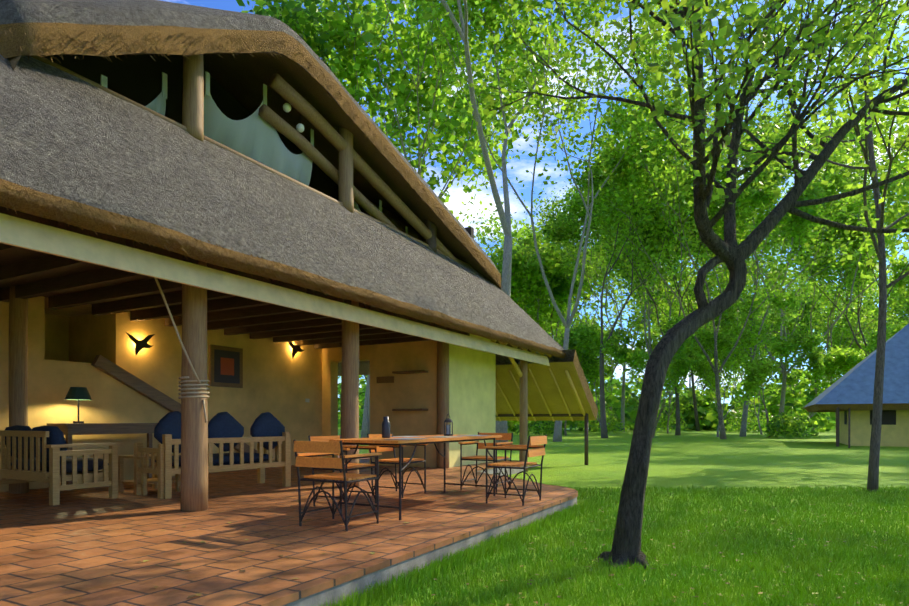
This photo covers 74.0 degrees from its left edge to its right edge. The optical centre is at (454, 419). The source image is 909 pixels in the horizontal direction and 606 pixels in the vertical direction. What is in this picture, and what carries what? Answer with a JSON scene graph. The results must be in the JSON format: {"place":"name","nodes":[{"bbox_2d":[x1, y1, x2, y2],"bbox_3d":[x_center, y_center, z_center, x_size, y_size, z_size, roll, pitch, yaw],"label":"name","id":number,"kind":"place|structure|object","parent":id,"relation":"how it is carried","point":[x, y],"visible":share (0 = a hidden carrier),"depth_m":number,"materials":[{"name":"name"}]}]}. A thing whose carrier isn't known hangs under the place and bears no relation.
{"place":"outdoors","nodes":[
{"label":"outdoors","id":0,"kind":"place"},
{"bbox_2d":[101,72,166,98],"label":"mosquito net ties","id":1,"kind":"object","parent":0,"point":[164,82],"visible":0.68,"depth_m":7.90,"materials":[{"name":"green fabric"}]},
{"bbox_2d":[205,71,313,145],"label":"mosquito net ties","id":2,"kind":"object","parent":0,"point":[207,83],"visible":0.81,"depth_m":9.46,"materials":[{"name":"green fabric"}]},
{"bbox_2d":[283,103,303,132],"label":"dormer bulbs","id":3,"kind":"object","parent":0,"point":[299,126],"visible":0.92,"depth_m":9.90,"materials":[{"name":"white glass"}]},
{"bbox_2d":[236,0,375,103],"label":"tree","id":4,"kind":"object","parent":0,"point":[291,12],"depth_m":36.89,"materials":[{"name":"green plant"}]},
{"bbox_2d":[379,200,407,233],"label":"mosquito net ties","id":5,"kind":"object","parent":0,"point":[380,210],"visible":0.36,"depth_m":12.26,"materials":[{"name":"green fabric"}]},
{"bbox_2d":[369,200,424,242],"bbox_3d":[-0.016,-3.528,14.481,3.660,3.800,3.850,0,0,29],"label":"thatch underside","id":6,"kind":"object","parent":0,"point":[390,215],"visible":0.12,"depth_m":14.57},
{"bbox_2d":[160,0,908,416],"label":"sky","id":7,"kind":"structure","parent":0,"point":[526,162],"materials":[{"name":"blue"}]},
{"bbox_2d":[488,213,621,339],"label":"tree","id":8,"kind":"object","parent":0,"point":[523,232],"depth_m":73.39,"materials":[{"name":"green plant"}]},
{"bbox_2d":[541,315,570,342],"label":"tree","id":9,"kind":"object","parent":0,"point":[563,329],"depth_m":112.95,"materials":[{"name":"green plant"}]},
{"bbox_2d":[313,484,908,605],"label":"lawn grass","id":10,"kind":"structure","parent":0,"point":[413,583],"depth_m":5.20,"materials":[{"name":"green plant"}]},
{"bbox_2d":[445,0,908,568],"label":"tree","id":11,"kind":"object","parent":10,"relation":"on","point":[754,18],"depth_m":5.15,"materials":[{"name":"green plant"}]},
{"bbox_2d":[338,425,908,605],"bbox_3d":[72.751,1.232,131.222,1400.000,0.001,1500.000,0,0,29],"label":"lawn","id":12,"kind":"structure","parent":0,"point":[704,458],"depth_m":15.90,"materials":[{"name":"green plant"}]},
{"bbox_2d":[0,455,576,605],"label":"terrace","id":13,"kind":"structure","parent":12,"relation":"on","point":[85,547],"depth_m":5.12,"materials":[{"name":"tile"}]},
{"bbox_2d":[8,286,28,493],"bbox_3d":[-5.826,-0.393,8.069,0.213,2.753,0.225,0,0,-14],"label":"post","id":14,"kind":"object","parent":13,"relation":"on","point":[18,363],"visible":0.75,"depth_m":7.98,"materials":[{"name":"brown wood"}]},
{"bbox_2d":[0,430,121,505],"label":"bench","id":15,"kind":"object","parent":13,"relation":"on","point":[54,477],"visible":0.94,"depth_m":7.23,"materials":[{"name":"yellow wood"}]},
{"bbox_2d":[5,425,108,472],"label":"cushions","id":16,"kind":"object","parent":15,"relation":"on","point":[56,435],"visible":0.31,"depth_m":7.28,"materials":[{"name":"blue fabric"}]},
{"bbox_2d":[47,423,157,490],"bbox_3d":[-5.177,0.517,9.137,0.500,0.930,1.600,0,0,29],"label":"console table","id":17,"kind":"object","parent":13,"relation":"on","point":[68,430],"visible":0.42,"depth_m":8.82,"materials":[{"name":"brown wood"}]},
{"bbox_2d":[64,387,91,422],"bbox_3d":[-5.419,-0.208,8.699,0.340,0.520,0.340,0,0,29],"label":"table lamp","id":18,"kind":"object","parent":17,"relation":"on","point":[78,393],"visible":1,"depth_m":8.61,"materials":[{"name":"green fabric"}]},
{"bbox_2d":[118,454,180,495],"bbox_3d":[-4.129,0.732,8.180,0.550,0.500,0.550,0,0,29],"label":"side table","id":19,"kind":"object","parent":13,"relation":"on","point":[145,481],"visible":0.67,"depth_m":8.05,"materials":[{"name":"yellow wood"}]},
{"bbox_2d":[180,260,207,511],"bbox_3d":[-2.833,-0.378,6.569,0.281,2.722,0.283,0,0,29],"label":"post","id":20,"kind":"object","parent":13,"relation":"on","point":[194,463],"visible":0.85,"depth_m":6.46,"materials":[{"name":"brown wood"}]},
{"bbox_2d":[154,278,209,422],"bbox_3d":[-2.931,-0.820,6.376,0.340,1.706,0.762,0,0,29],"label":"post rope","id":21,"kind":"object","parent":20,"relation":"attached to","point":[182,345],"visible":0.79,"depth_m":6.43,"materials":[{"name":"beige fabric"}]},
{"bbox_2d":[134,432,290,498],"bbox_3d":[-3.302,0.582,8.424,0.790,0.800,1.910,0,0,39],"label":"slatted bench","id":22,"kind":"object","parent":13,"relation":"on","point":[164,469],"visible":0.96,"depth_m":8.04,"materials":[{"name":"yellow wood"}]},
{"bbox_2d":[154,411,284,466],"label":"cushions","id":23,"kind":"object","parent":22,"relation":"on","point":[228,425],"visible":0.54,"depth_m":8.28,"materials":[{"name":"blue fabric"}]},
{"bbox_2d":[0,296,495,491],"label":"lodge walls","id":24,"kind":"structure","parent":13,"relation":"on","point":[280,384],"depth_m":11.91,"materials":[{"name":"beige paint"}]},
{"bbox_2d":[126,332,154,354],"bbox_3d":[-5.141,-1.243,9.894,0.010,0.391,0.510,0,0,29],"label":"wall lamp","id":25,"kind":"object","parent":24,"relation":"attached to","point":[141,344],"visible":1,"depth_m":9.88,"materials":[{"name":"grey metal"}]},
{"bbox_2d":[0,206,469,348],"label":"ceiling beams","id":26,"kind":"structure","parent":24,"relation":"attached to","point":[59,282],"depth_m":8.35,"materials":[{"name":"brown wood"}]},
{"bbox_2d":[45,298,91,316],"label":"floor slab","id":27,"kind":"structure","parent":26,"relation":"on","point":[76,310],"depth_m":9.88,"materials":[{"name":"brown wood"}]},
{"bbox_2d":[145,92,165,115],"bbox_3d":[-4.201,-4.090,7.683,0.516,0.544,0.800,0,0,29],"label":"mosquito net","id":28,"kind":"object","parent":27,"relation":"on","point":[157,104],"visible":0.1,"depth_m":7.86,"materials":[{"name":"white"}]},
{"bbox_2d":[42,54,473,249],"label":"room walls","id":29,"kind":"structure","parent":27,"relation":"on","point":[137,78],"depth_m":10.30,"materials":[{"name":"brown"}]},
{"bbox_2d":[0,0,500,285],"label":"thatched roof","id":30,"kind":"structure","parent":29,"relation":"attached to","point":[95,20],"depth_m":7.27,"materials":[{"name":"brown wicker"}]},
{"bbox_2d":[8,52,500,289],"bbox_3d":[-3.219,-4.994,11.490,3.950,4.108,11.314,0,0,29],"label":"thatch roof underside","id":31,"kind":"object","parent":30,"relation":"attached to","point":[242,78],"visible":0.35,"depth_m":11.04,"materials":[{"name":"brown wicker"}]},
{"bbox_2d":[0,29,568,358],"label":"thatch edge","id":32,"kind":"object","parent":30,"relation":"attached to","point":[354,298],"visible":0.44,"depth_m":7.42,"materials":[{"name":"brown wicker"}]},
{"bbox_2d":[338,340,530,375],"bbox_3d":[-2.403,-4.378,17.045,11.000,6.020,2.114,0,0,29],"label":"roof end face","id":33,"kind":"object","parent":30,"relation":"attached to","point":[364,367],"depth_m":18.37},
{"bbox_2d":[374,203,552,376],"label":"roof beams","id":34,"kind":"structure","parent":33,"relation":"attached to","point":[515,365],"depth_m":14.13,"materials":[{"name":"brown wood"}]},
{"bbox_2d":[31,56,471,267],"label":"roof beams","id":35,"kind":"structure","parent":29,"relation":"attached to","point":[296,100],"depth_m":10.20,"materials":[{"name":"brown wood"}]},
{"bbox_2d":[182,54,203,141],"bbox_3d":[-3.449,-4.318,7.964,0.272,1.302,0.268,0,0,29],"label":"wooden post","id":36,"kind":"object","parent":35,"relation":"attached to","point":[193,100],"visible":0.75,"depth_m":7.86,"materials":[{"name":"brown wood"}]},
{"bbox_2d":[204,94,312,185],"bbox_3d":[-3.184,-4.527,9.605,0.551,1.118,2.150,0,0,29],"label":"mosquito net","id":37,"kind":"object","parent":35,"relation":"attached to","point":[255,136],"visible":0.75,"depth_m":9.39,"materials":[{"name":"white"}]},
{"bbox_2d":[338,127,353,212],"bbox_3d":[-1.924,-4.443,10.720,0.276,1.555,0.277,0,0,29],"label":"wooden post","id":38,"kind":"object","parent":35,"relation":"attached to","point":[345,191],"visible":0.71,"depth_m":10.60,"materials":[{"name":"brown wood"}]},
{"bbox_2d":[354,201,359,210],"bbox_3d":[-1.640,-4.106,12.323,0.417,0.854,1.900,0,0,29],"label":"mosquito net","id":39,"kind":"object","parent":35,"relation":"attached to","point":[356,206],"visible":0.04,"depth_m":11.61,"materials":[{"name":"white"}]},
{"bbox_2d":[425,219,436,251],"bbox_3d":[-0.526,-4.092,13.251,0.260,0.854,0.265,0,0,-15],"label":"wooden post","id":40,"kind":"object","parent":35,"relation":"attached to","point":[431,241],"visible":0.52,"depth_m":13.13,"materials":[{"name":"brown wood"}]},
{"bbox_2d":[0,54,565,357],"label":"thatched roof","id":41,"kind":"structure","parent":27,"relation":"on","point":[66,139],"depth_m":6.64,"materials":[{"name":"wicker"}]},
{"bbox_2d":[0,213,549,365],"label":"fascia beam","id":42,"kind":"structure","parent":41,"relation":"attached to","point":[27,234],"depth_m":6.08,"materials":[{"name":"beige wood"}]},
{"bbox_2d":[91,344,427,452],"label":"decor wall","id":43,"kind":"structure","parent":24,"relation":"attached to","point":[225,366],"depth_m":11.21,"materials":[{"name":"brown wood"}]},
{"bbox_2d":[288,342,303,358],"bbox_3d":[-3.418,-1.538,13.009,0.010,0.460,0.600,0,0,29],"label":"wall lamp","id":44,"kind":"object","parent":24,"relation":"attached to","point":[296,349],"visible":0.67,"depth_m":12.96,"materials":[{"name":"grey metal"}]},
{"bbox_2d":[293,439,381,531],"bbox_3d":[-1.091,0.581,5.617,0.590,0.802,0.585,0,0,29],"label":"chair","id":45,"kind":"object","parent":13,"relation":"on","point":[320,448],"visible":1,"depth_m":5.46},
{"bbox_2d":[308,435,378,505],"bbox_3d":[-1.285,0.581,6.984,0.585,0.802,0.590,0,0,29],"label":"chair","id":46,"kind":"object","parent":13,"relation":"on","point":[353,466],"visible":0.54,"depth_m":7.01,"materials":[{"name":"brown metal"}]},
{"bbox_2d":[341,301,358,486],"bbox_3d":[-1.543,-0.379,8.911,0.271,2.722,0.277,0,0,-15],"label":"post","id":47,"kind":"object","parent":13,"relation":"on","point":[350,388],"visible":0.56,"depth_m":8.81,"materials":[{"name":"brown wood"}]},
{"bbox_2d":[367,433,427,497],"bbox_3d":[-0.753,0.581,7.947,0.585,0.802,0.590,0,0,29],"label":"chair","id":48,"kind":"object","parent":13,"relation":"on","point":[382,448],"visible":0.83,"depth_m":7.90,"materials":[{"name":"brown metal"}]},
{"bbox_2d":[329,435,501,519],"bbox_3d":[-0.333,0.592,7.028,0.852,0.780,2.400,0,0,29],"label":"dining table","id":49,"kind":"object","parent":13,"relation":"on","point":[431,439],"visible":0.83,"depth_m":6.25,"materials":[{"name":"brown wood"}]},
{"bbox_2d":[382,416,389,437],"bbox_3d":[-0.758,0.082,6.692,0.096,0.240,0.096,0,0,29],"label":"bottle","id":50,"kind":"object","parent":49,"relation":"on","point":[386,428],"visible":1,"depth_m":6.66,"materials":[{"name":"grey"}]},
{"bbox_2d":[390,435,487,439],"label":"table placemats","id":51,"kind":"object","parent":49,"relation":"on","point":[427,438],"visible":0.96,"depth_m":7.05,"materials":[{"name":"grey"}]},
{"bbox_2d":[444,413,452,435],"bbox_3d":[-0.078,0.060,7.653,0.120,0.284,0.115,0,0,-26],"label":"table lantern","id":52,"kind":"object","parent":49,"relation":"on","point":[448,429],"visible":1,"depth_m":7.63,"materials":[{"name":"grey metal"}]},
{"bbox_2d":[254,460,577,605],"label":"patio edge","id":53,"kind":"object","parent":13,"relation":"on","point":[309,591],"visible":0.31,"depth_m":4.29,"materials":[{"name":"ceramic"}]},
{"bbox_2d":[436,341,448,467],"bbox_3d":[-0.237,-0.493,12.288,0.262,2.952,0.259,0,0,29],"label":"wooden post","id":54,"kind":"object","parent":13,"relation":"on","point":[442,380],"visible":0.83,"depth_m":12.18,"materials":[{"name":"brown wood"}]},
{"bbox_2d":[458,432,512,492],"bbox_3d":[0.455,0.581,8.493,0.590,0.802,0.585,0,0,29],"label":"chair","id":55,"kind":"object","parent":13,"relation":"on","point":[505,436],"visible":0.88,"depth_m":8.50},
{"bbox_2d":[483,435,546,505],"bbox_3d":[0.738,0.581,7.202,0.585,0.802,0.590,0,0,29],"label":"chair","id":56,"kind":"object","parent":13,"relation":"on","point":[535,442],"visible":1,"depth_m":7.08,"materials":[{"name":"brown metal"}]},
{"bbox_2d":[519,347,527,471],"bbox_3d":[1.639,-0.418,14.335,0.202,3.301,0.203,0,0,29],"label":"corner post","id":57,"kind":"object","parent":13,"relation":"on","point":[523,431],"visible":0.58,"depth_m":14.26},
{"bbox_2d":[298,0,545,437],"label":"tree","id":58,"kind":"object","parent":12,"relation":"on","point":[339,43],"depth_m":37.69,"materials":[{"name":"green plant"}]},
{"bbox_2d":[336,0,578,433],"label":"tree","id":59,"kind":"object","parent":12,"relation":"on","point":[451,122],"depth_m":35.10,"materials":[{"name":"green plant"}]},
{"bbox_2d":[349,0,589,442],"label":"tree","id":60,"kind":"object","parent":12,"relation":"on","point":[505,221],"depth_m":26.97,"materials":[{"name":"green plant"}]},
{"bbox_2d":[460,196,517,257],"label":"tree","id":61,"kind":"object","parent":12,"relation":"on","point":[488,230],"depth_m":83.65,"materials":[{"name":"green plant"}]},
{"bbox_2d":[136,463,908,605],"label":"fallen leaves","id":62,"kind":"object","parent":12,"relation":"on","point":[198,594],"visible":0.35,"depth_m":4.96,"materials":[{"name":"brown plant"}]},
{"bbox_2d":[485,242,577,429],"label":"tree","id":63,"kind":"object","parent":12,"relation":"on","point":[500,263],"depth_m":68.12,"materials":[{"name":"green plant"}]},
{"bbox_2d":[493,238,588,426],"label":"tree","id":64,"kind":"object","parent":12,"relation":"on","point":[557,271],"depth_m":68.16,"materials":[{"name":"green plant"}]},
{"bbox_2d":[496,368,587,464],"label":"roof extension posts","id":65,"kind":"object","parent":12,"relation":"on","point":[584,415],"visible":0.58,"depth_m":16.36,"materials":[{"name":"wood"}]},
{"bbox_2d":[496,349,597,420],"bbox_3d":[1.895,-0.847,16.448,3.519,1.752,2.048,0,0,29],"label":"awning","id":66,"kind":"object","parent":65,"relation":"on","point":[541,373],"visible":0.56,"depth_m":16.00,"materials":[{"name":"yellow fabric"}]},
{"bbox_2d":[407,0,721,441],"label":"tree","id":67,"kind":"object","parent":12,"relation":"on","point":[577,22],"depth_m":32.68,"materials":[{"name":"green plant"}]},
{"bbox_2d":[564,348,605,435],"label":"tree","id":68,"kind":"object","parent":12,"relation":"on","point":[593,369],"depth_m":45.38,"materials":[{"name":"green plant"}]},
{"bbox_2d":[554,320,619,427],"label":"tree","id":69,"kind":"object","parent":12,"relation":"on","point":[581,337],"depth_m":45.46,"materials":[{"name":"green plant"}]},
{"bbox_2d":[338,369,835,437],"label":"bushes","id":70,"kind":"object","parent":12,"relation":"on","point":[791,420],"visible":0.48,"depth_m":64.34,"materials":[{"name":"green plant"}]},
{"bbox_2d":[571,313,623,366],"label":"tree","id":71,"kind":"object","parent":12,"relation":"on","point":[599,326],"depth_m":151.56,"materials":[{"name":"green plant"}]},
{"bbox_2d":[565,248,661,401],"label":"tree","id":72,"kind":"object","parent":12,"relation":"on","point":[598,302],"depth_m":95.25,"materials":[{"name":"green plant"}]},
{"bbox_2d":[559,235,718,423],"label":"tree","id":73,"kind":"object","parent":12,"relation":"on","point":[630,301],"depth_m":86.44,"materials":[{"name":"green plant"}]},
{"bbox_2d":[534,182,752,431],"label":"tree","id":74,"kind":"object","parent":12,"relation":"on","point":[573,252],"depth_m":60.30,"materials":[{"name":"green plant"}]},
{"bbox_2d":[539,132,749,435],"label":"tree","id":75,"kind":"object","parent":12,"relation":"on","point":[565,226],"depth_m":46.63,"materials":[{"name":"green plant"}]},
{"bbox_2d":[609,334,682,432],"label":"tree","id":76,"kind":"object","parent":12,"relation":"on","point":[641,342],"depth_m":54.28,"materials":[{"name":"green plant"}]},
{"bbox_2d":[581,127,717,437],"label":"tree","id":77,"kind":"object","parent":12,"relation":"on","point":[618,180],"depth_m":40.36,"materials":[{"name":"green plant"}]},
{"bbox_2d":[600,313,704,437],"bbox_3d":[13.626,-2.861,38.993,4.998,8.518,7.258,0,0,69],"label":"tree","id":78,"kind":"object","parent":12,"relation":"on","point":[690,359],"depth_m":39.18,"materials":[{"name":"green plant"}]},
{"bbox_2d":[635,308,720,403],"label":"tree","id":79,"kind":"object","parent":12,"relation":"on","point":[657,331],"depth_m":104.62,"materials":[{"name":"green plant"}]},
{"bbox_2d":[626,294,736,395],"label":"tree","id":80,"kind":"object","parent":12,"relation":"on","point":[651,328],"depth_m":91.81,"materials":[{"name":"green plant"}]},
{"bbox_2d":[604,216,767,430],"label":"tree","id":81,"kind":"object","parent":12,"relation":"on","point":[679,264],"depth_m":66.23,"materials":[{"name":"green plant"}]},
{"bbox_2d":[564,73,861,438],"bbox_3d":[15.353,-9.563,40.197,14.267,21.933,19.076,0,0,72],"label":"tree","id":82,"kind":"object","parent":12,"relation":"on","point":[796,228],"depth_m":36.93,"materials":[{"name":"green plant"}]},
{"bbox_2d":[631,274,801,415],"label":"tree","id":83,"kind":"object","parent":12,"relation":"on","point":[758,314],"depth_m":86.83,"materials":[{"name":"green plant"}]},
{"bbox_2d":[694,358,743,411],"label":"tree","id":84,"kind":"object","parent":12,"relation":"on","point":[735,370],"depth_m":60.97,"materials":[{"name":"green plant"}]},
{"bbox_2d":[692,320,781,436],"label":"tree","id":85,"kind":"object","parent":12,"relation":"on","point":[755,378],"depth_m":41.37,"materials":[{"name":"green plant"}]},
{"bbox_2d":[707,272,802,436],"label":"tree","id":86,"kind":"object","parent":12,"relation":"on","point":[792,300],"depth_m":42.44,"materials":[{"name":"green plant"}]},
{"bbox_2d":[734,298,796,379],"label":"tree","id":87,"kind":"object","parent":12,"relation":"on","point":[791,324],"depth_m":93.94,"materials":[{"name":"green plant"}]},
{"bbox_2d":[731,329,800,434],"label":"tree","id":88,"kind":"object","parent":12,"relation":"on","point":[790,380],"depth_m":53.14,"materials":[{"name":"green plant"}]},
{"bbox_2d":[673,0,908,491],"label":"thin tree","id":89,"kind":"object","parent":12,"relation":"on","point":[875,439],"depth_m":10.49,"materials":[{"name":"green plant"}]},
{"bbox_2d":[680,77,908,430],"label":"tree","id":90,"kind":"object","parent":12,"relation":"on","point":[824,259],"depth_m":48.03,"materials":[{"name":"green plant"}]},
{"bbox_2d":[753,282,845,400],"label":"tree","id":91,"kind":"object","parent":12,"relation":"on","point":[807,308],"depth_m":94.50,"materials":[{"name":"green plant"}]},
{"bbox_2d":[717,93,907,436],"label":"tree","id":92,"kind":"object","parent":12,"relation":"on","point":[851,206],"depth_m":40.96,"materials":[{"name":"green plant"}]},
{"bbox_2d":[768,325,870,430],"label":"tree","id":93,"kind":"object","parent":12,"relation":"on","point":[819,363],"depth_m":45.57,"materials":[{"name":"green plant"}]},
{"bbox_2d":[792,270,893,369],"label":"tree","id":94,"kind":"object","parent":12,"relation":"on","point":[871,289],"depth_m":113.33,"materials":[{"name":"green plant"}]},
{"bbox_2d":[826,299,865,353],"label":"tree","id":95,"kind":"object","parent":12,"relation":"on","point":[839,332],"depth_m":135.98,"materials":[{"name":"green plant"}]},
{"bbox_2d":[797,194,899,429],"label":"tree","id":96,"kind":"object","parent":12,"relation":"on","point":[826,294],"depth_m":60.42,"materials":[{"name":"green plant"}]},
{"bbox_2d":[824,330,886,378],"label":"tree","id":97,"kind":"object","parent":12,"relation":"on","point":[835,340],"depth_m":135.47,"materials":[{"name":"green plant"}]},
{"bbox_2d":[818,268,908,339],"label":"tree","id":98,"kind":"object","parent":12,"relation":"on","point":[871,293],"depth_m":147.79,"materials":[{"name":"green plant"}]},
{"bbox_2d":[524,135,723,356],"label":"tree","id":99,"kind":"object","parent":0,"point":[615,266],"depth_m":49.60,"materials":[{"name":"green plant"}]},
{"bbox_2d":[607,266,774,401],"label":"tree","id":100,"kind":"object","parent":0,"point":[653,297],"depth_m":118.02,"materials":[{"name":"green plant"}]},
{"bbox_2d":[700,226,837,411],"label":"tree","id":101,"kind":"object","parent":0,"point":[809,288],"depth_m":72.30,"materials":[{"name":"green plant"}]},
{"bbox_2d":[761,284,829,387],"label":"tree","id":102,"kind":"object","parent":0,"point":[799,330],"depth_m":125.45,"materials":[{"name":"green plant"}]},
{"bbox_2d":[686,159,908,416],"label":"tree","id":103,"kind":"object","parent":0,"point":[896,269],"depth_m":55.35,"materials":[{"name":"green plant"}]},
{"bbox_2d":[761,269,849,388],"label":"tree","id":104,"kind":"object","parent":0,"point":[825,291],"depth_m":102.70,"materials":[{"name":"green plant"}]},
{"bbox_2d":[817,332,833,355],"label":"tree","id":105,"kind":"object","parent":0,"point":[825,337],"depth_m":169.08,"materials":[{"name":"green plant"}]},
{"bbox_2d":[776,137,908,355],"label":"tree","id":106,"kind":"object","parent":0,"point":[824,238],"depth_m":52.63,"materials":[{"name":"green plant"}]},
{"bbox_2d":[785,43,908,278],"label":"tree","id":107,"kind":"object","parent":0,"point":[891,218],"depth_m":19.80,"materials":[{"name":"green plant"}]},
{"bbox_2d":[818,278,908,353],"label":"tree","id":108,"kind":"object","parent":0,"point":[850,334],"depth_m":111.71,"materials":[{"name":"green plant"}]},
{"bbox_2d":[836,301,898,348],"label":"tree","id":109,"kind":"object","parent":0,"point":[888,321],"depth_m":136.22,"materials":[{"name":"green plant"}]},
{"bbox_2d":[836,407,908,447],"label":"chalet walls","id":110,"kind":"structure","parent":0,"point":[853,427],"depth_m":27.95,"materials":[{"name":"beige paint"}]},
{"bbox_2d":[803,323,908,411],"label":"roof","id":111,"kind":"structure","parent":110,"relation":"on","point":[853,388],"depth_m":27.90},
{"bbox_2d":[851,319,908,350],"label":"tree","id":112,"kind":"object","parent":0,"point":[861,341],"visible":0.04,"depth_m":122.90,"materials":[{"name":"green plant"}]},
{"bbox_2d":[862,318,908,352],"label":"tree","id":113,"kind":"object","parent":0,"point":[896,328],"depth_m":49.77,"materials":[{"name":"green plant"}]}
]}

